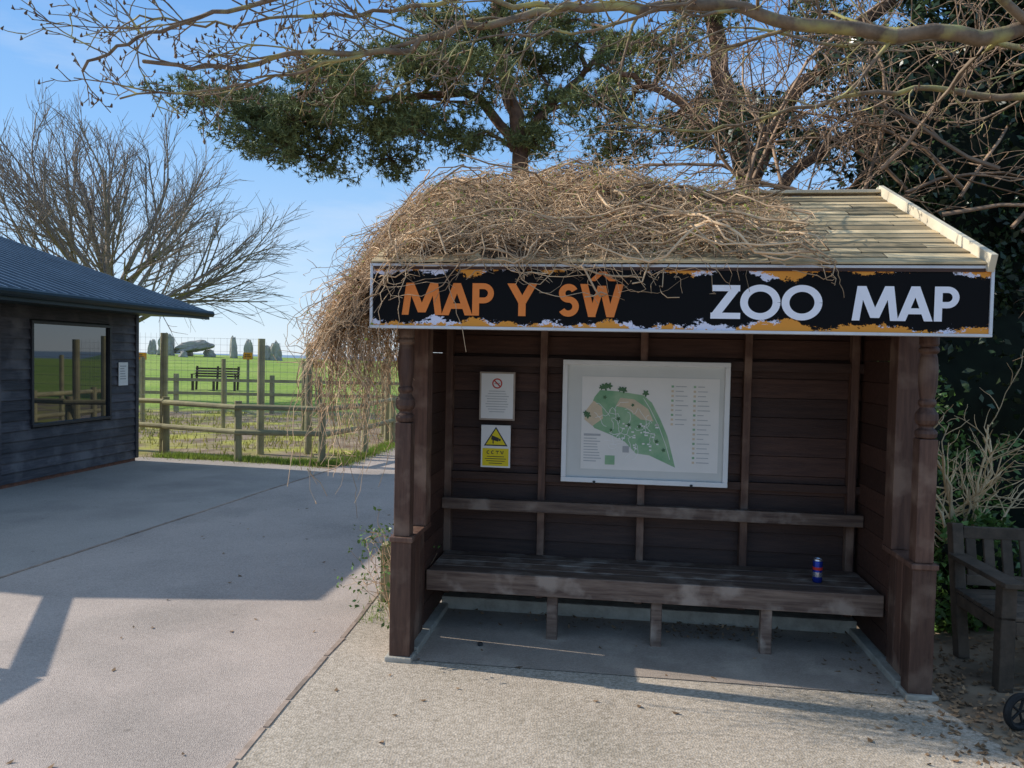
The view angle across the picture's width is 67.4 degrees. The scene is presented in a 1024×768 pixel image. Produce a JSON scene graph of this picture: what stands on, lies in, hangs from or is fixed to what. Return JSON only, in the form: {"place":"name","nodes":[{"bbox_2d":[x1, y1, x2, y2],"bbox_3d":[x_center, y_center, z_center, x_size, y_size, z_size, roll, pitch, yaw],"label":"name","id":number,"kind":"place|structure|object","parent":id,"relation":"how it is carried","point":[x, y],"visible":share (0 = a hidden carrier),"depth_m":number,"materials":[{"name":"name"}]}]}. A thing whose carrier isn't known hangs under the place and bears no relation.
{"place":"outdoors","nodes":[
{"label":"outdoors","id":0,"kind":"place"},
{"bbox_2d":[0,457,329,575],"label":"pavement","id":1,"kind":"structure","parent":0,"point":[47,520],"depth_m":8.17,"materials":[{"name":"concrete"}]},
{"bbox_2d":[0,236,214,488],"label":"timber kiosk","id":2,"kind":"object","parent":1,"relation":"on","point":[69,367],"visible":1,"depth_m":9.54,"materials":[{"name":"black wood"}]},
{"bbox_2d":[29,320,111,427],"bbox_3d":[-5.552,-0.140,9.714,0.072,1.260,1.440,1,2,7],"label":"window frame","id":3,"kind":"structure","parent":2,"relation":"in","point":[32,322],"depth_m":9.55,"materials":[{"name":"black wood"}]},
{"bbox_2d":[34,323,107,423],"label":"window glass","id":4,"kind":"structure","parent":2,"relation":"in","point":[71,362],"depth_m":9.67,"materials":[{"name":"clear glass"}]},
{"bbox_2d":[0,448,394,767],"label":"path","id":5,"kind":"structure","parent":0,"point":[196,680],"depth_m":4.47,"materials":[{"name":"grey concrete"}]},
{"bbox_2d":[0,0,948,356],"label":"sky","id":6,"kind":"structure","parent":0,"point":[335,208],"materials":[{"name":"blue"}]},
{"bbox_2d":[139,352,1023,759],"bbox_3d":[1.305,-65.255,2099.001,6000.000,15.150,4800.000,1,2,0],"label":"ground","id":7,"kind":"structure","parent":0,"point":[195,446],"depth_m":14.07,"materials":[{"name":"green plant"}]},
{"bbox_2d":[139,353,146,404],"bbox_3d":[-10.702,-0.143,22.042,0.420,1.520,0.088,1,2,-6],"label":"field sign","id":8,"kind":"object","parent":7,"relation":"on","point":[141,354],"visible":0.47,"depth_m":22.02,"materials":[{"name":"wood"}]},
{"bbox_2d":[147,339,156,354],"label":"standing stone","id":9,"kind":"object","parent":7,"relation":"on","point":[152,348],"visible":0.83,"depth_m":79.69,"materials":[{"name":"grey stone"}]},
{"bbox_2d":[0,78,312,345],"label":"bare tree","id":10,"kind":"object","parent":7,"relation":"on","point":[101,250],"visible":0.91,"depth_m":24.33,"materials":[{"name":"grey plant"}]},
{"bbox_2d":[156,332,174,355],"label":"standing stone","id":11,"kind":"object","parent":7,"relation":"on","point":[171,345],"visible":0.52,"depth_m":75.55,"materials":[{"name":"grey stone"}]},
{"bbox_2d":[178,350,187,356],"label":"standing stone","id":12,"kind":"object","parent":7,"relation":"on","point":[183,353],"visible":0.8,"depth_m":69.72,"materials":[{"name":"grey stone"}]},
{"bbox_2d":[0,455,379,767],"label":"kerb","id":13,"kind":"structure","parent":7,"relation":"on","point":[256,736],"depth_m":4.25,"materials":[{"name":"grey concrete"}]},
{"bbox_2d":[174,340,214,353],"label":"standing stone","id":14,"kind":"object","parent":7,"relation":"on","point":[188,346],"visible":0.85,"depth_m":76.42,"materials":[{"name":"grey stone"}]},
{"bbox_2d":[203,349,215,356],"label":"standing stone","id":15,"kind":"object","parent":7,"relation":"on","point":[211,353],"visible":0.71,"depth_m":77.58,"materials":[{"name":"grey stone"}]},
{"bbox_2d":[190,366,239,390],"bbox_3d":[-11.601,-0.216,30.069,1.730,0.958,0.600,1,2,-3],"label":"field bench","id":16,"kind":"object","parent":7,"relation":"on","point":[217,375],"visible":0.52,"depth_m":30.23,"materials":[{"name":"brown wood"}]},
{"bbox_2d":[229,335,237,357],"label":"standing stone","id":17,"kind":"object","parent":7,"relation":"on","point":[233,343],"visible":0.78,"depth_m":75.74,"materials":[{"name":"grey stone"}]},
{"bbox_2d":[242,339,252,357],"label":"standing stone","id":18,"kind":"object","parent":7,"relation":"on","point":[248,349],"visible":0.6,"depth_m":75.64,"materials":[{"name":"grey stone"}]},
{"bbox_2d":[243,352,252,403],"bbox_3d":[-7.752,-0.132,22.540,0.260,1.580,0.088,1,2,-6],"label":"field sign","id":19,"kind":"object","parent":7,"relation":"on","point":[249,355],"visible":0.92,"depth_m":22.52,"materials":[{"name":"brown wood"}]},
{"bbox_2d":[139,408,387,456],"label":"field weeds","id":20,"kind":"object","parent":7,"relation":"on","point":[150,417],"visible":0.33,"depth_m":14.65,"materials":[{"name":"green plant"}]},
{"bbox_2d":[137,439,394,468],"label":"grass verge","id":21,"kind":"object","parent":7,"relation":"on","point":[249,458],"depth_m":11.36,"materials":[{"name":"green plant"}]},
{"bbox_2d":[139,395,396,462],"bbox_3d":[-1.530,0.589,15.500,3.989,0.880,11.442,3,3,40],"label":"post and rail fence","id":22,"kind":"object","parent":7,"relation":"on","point":[237,431],"visible":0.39,"depth_m":11.30,"materials":[{"name":"brown wood"}]},
{"bbox_2d":[265,345,270,359],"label":"standing stone","id":23,"kind":"object","parent":7,"relation":"on","point":[267,349],"visible":0.5,"depth_m":71.64,"materials":[{"name":"grey stone"}]},
{"bbox_2d":[139,333,398,454],"bbox_3d":[-2.837,0.060,14.852,10.091,1.931,3.474,-1,3,-44],"label":"wire fence","id":24,"kind":"object","parent":7,"relation":"on","point":[163,356],"visible":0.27,"depth_m":11.98,"materials":[{"name":"grey metal"}]},
{"bbox_2d":[139,373,398,414],"bbox_3d":[-6.532,0.271,20.016,17.050,1.000,0.120,1,2,0],"label":"field fence","id":25,"kind":"object","parent":7,"relation":"on","point":[272,394],"visible":0.2,"depth_m":19.96,"materials":[{"name":"brown wood"}]},
{"bbox_2d":[139,357,398,433],"bbox_3d":[-5.005,0.235,15.471,24.097,1.450,0.090,1,2,-2],"label":"paddock fence","id":26,"kind":"object","parent":7,"relation":"on","point":[142,383],"visible":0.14,"depth_m":15.42,"materials":[{"name":"wood"}]},
{"bbox_2d":[270,340,282,360],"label":"standing stone","id":27,"kind":"object","parent":7,"relation":"on","point":[274,347],"visible":0.85,"depth_m":71.56,"materials":[{"name":"grey stone"}]},
{"bbox_2d":[313,361,321,405],"bbox_3d":[-5.754,0.008,22.544,0.340,1.380,0.088,1,2,-6],"label":"field sign","id":28,"kind":"object","parent":7,"relation":"on","point":[316,378],"visible":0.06,"depth_m":22.52,"materials":[{"name":"brown wood"}]},
{"bbox_2d":[127,0,676,188],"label":"pine tree","id":29,"kind":"object","parent":7,"relation":"on","point":[283,126],"visible":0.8,"depth_m":9.61,"materials":[{"name":"green plant"}]},
{"bbox_2d":[0,0,1023,182],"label":"overhanging tree","id":30,"kind":"object","parent":7,"relation":"on","point":[888,36],"visible":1,"depth_m":3.94,"materials":[{"name":"brown plant"}]},
{"bbox_2d":[5,508,1023,767],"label":"leaf litter","id":31,"kind":"object","parent":7,"relation":"on","point":[971,720],"visible":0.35,"depth_m":3.58,"materials":[{"name":"brown plant"}]},
{"bbox_2d":[233,595,1023,767],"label":"forecourt","id":32,"kind":"structure","parent":7,"relation":"on","point":[485,716],"depth_m":3.37,"materials":[{"name":"grey concrete"}]},
{"bbox_2d":[359,591,389,623],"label":"weeds beside shelter","id":33,"kind":"object","parent":32,"relation":"on","point":[376,612],"visible":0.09,"depth_m":4.69,"materials":[{"name":"green plant"}]},
{"bbox_2d":[380,541,390,601],"bbox_3d":[-0.804,1.218,4.996,0.090,0.385,0.090,1,2,0],"label":"timber stub post","id":34,"kind":"object","parent":32,"relation":"on","point":[387,579],"visible":0.27,"depth_m":4.95,"materials":[{"name":"brown wood"}]},
{"bbox_2d":[336,506,440,629],"bbox_3d":[-0.820,1.063,4.523,0.770,0.731,1.047,2,2,28],"label":"trailing plant","id":35,"kind":"object","parent":32,"relation":"on","point":[375,565],"visible":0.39,"depth_m":4.62,"materials":[{"name":"green plant"}]},
{"bbox_2d":[371,186,997,702],"bbox_3d":[0.902,0.078,5.074,2.850,2.726,3.029,1,2,7],"label":"map shelter","id":36,"kind":"object","parent":32,"relation":"on","point":[833,450],"visible":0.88,"depth_m":4.50,"materials":[{"name":"brown wood"}]},
{"bbox_2d":[481,425,510,467],"bbox_3d":[-0.102,0.389,4.791,0.185,0.265,0.012,1,2,7],"label":"cctv notice","id":37,"kind":"object","parent":36,"relation":"attached to","point":[495,445],"visible":1,"depth_m":4.79,"materials":[{"name":"paper"}]},
{"bbox_2d":[479,371,515,420],"bbox_3d":[-0.092,0.075,4.778,0.223,0.301,0.015,1,2,7],"label":"no smoking notice","id":38,"kind":"object","parent":36,"relation":"attached to","point":[497,397],"visible":1,"depth_m":4.77,"materials":[{"name":"paper"}]},
{"bbox_2d":[273,142,843,511],"bbox_3d":[0.325,-0.438,4.793,2.800,2.284,2.770,1,2,7],"label":"climbing vine","id":39,"kind":"object","parent":36,"relation":"attached to","point":[469,214],"visible":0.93,"depth_m":3.95,"materials":[{"name":"brown plant"}]},
{"bbox_2d":[561,360,730,487],"bbox_3d":[0.800,0.238,4.646,0.996,0.751,0.051,1,2,8],"label":"zoo map board","id":40,"kind":"object","parent":36,"relation":"attached to","point":[648,422],"visible":1,"depth_m":4.65,"materials":[{"name":"white paint"}]},
{"bbox_2d":[453,608,854,646],"bbox_3d":[0.793,1.438,4.559,2.364,0.029,0.282,1,2,8],"label":"leaf pile","id":41,"kind":"object","parent":36,"relation":"on","point":[711,633],"visible":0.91,"depth_m":4.53,"materials":[{"name":"brown plant"}]},
{"bbox_2d":[370,263,994,337],"bbox_3d":[0.723,-0.402,3.626,2.864,0.318,0.062,1,2,8],"label":"map sign","id":42,"kind":"object","parent":36,"relation":"attached to","point":[926,304],"visible":0.92,"depth_m":3.58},
{"bbox_2d":[812,558,822,582],"bbox_3d":[1.710,1.043,4.298,0.054,0.132,0.054,1,2,7],"label":"drink can","id":43,"kind":"object","parent":36,"relation":"on","point":[817,569],"visible":1,"depth_m":4.28,"materials":[{"name":"blue metal"}]},
{"bbox_2d":[559,0,928,189],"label":"pine tree","id":44,"kind":"object","parent":7,"relation":"on","point":[716,22],"visible":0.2,"depth_m":8.87,"materials":[{"name":"green plant"}]},
{"bbox_2d":[557,0,1023,360],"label":"bare shrub tree","id":45,"kind":"object","parent":7,"relation":"on","point":[880,128],"visible":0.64,"depth_m":6.62,"materials":[{"name":"brown plant"}]},
{"bbox_2d":[709,0,1023,468],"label":"evergreen tree","id":46,"kind":"object","parent":7,"relation":"on","point":[969,367],"visible":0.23,"depth_m":7.55,"materials":[{"name":"green plant"}]},
{"bbox_2d":[888,361,1023,635],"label":"ivy bush","id":47,"kind":"object","parent":7,"relation":"on","point":[1014,518],"visible":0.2,"depth_m":5.20,"materials":[{"name":"green plant"}]},
{"bbox_2d":[934,349,1023,546],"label":"dry shrub","id":48,"kind":"object","parent":7,"relation":"on","point":[976,494],"visible":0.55,"depth_m":4.89,"materials":[{"name":"brown plant"}]},
{"bbox_2d":[947,522,1023,692],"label":"garden bench","id":49,"kind":"object","parent":7,"relation":"on","point":[999,610],"visible":1,"depth_m":4.18,"materials":[{"name":"brown wood"}]},
{"bbox_2d":[1003,693,1023,730],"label":"pushchair","id":50,"kind":"object","parent":7,"relation":"on","point":[1010,703],"visible":1,"depth_m":3.36,"materials":[{"name":"black rubber"}]}
]}

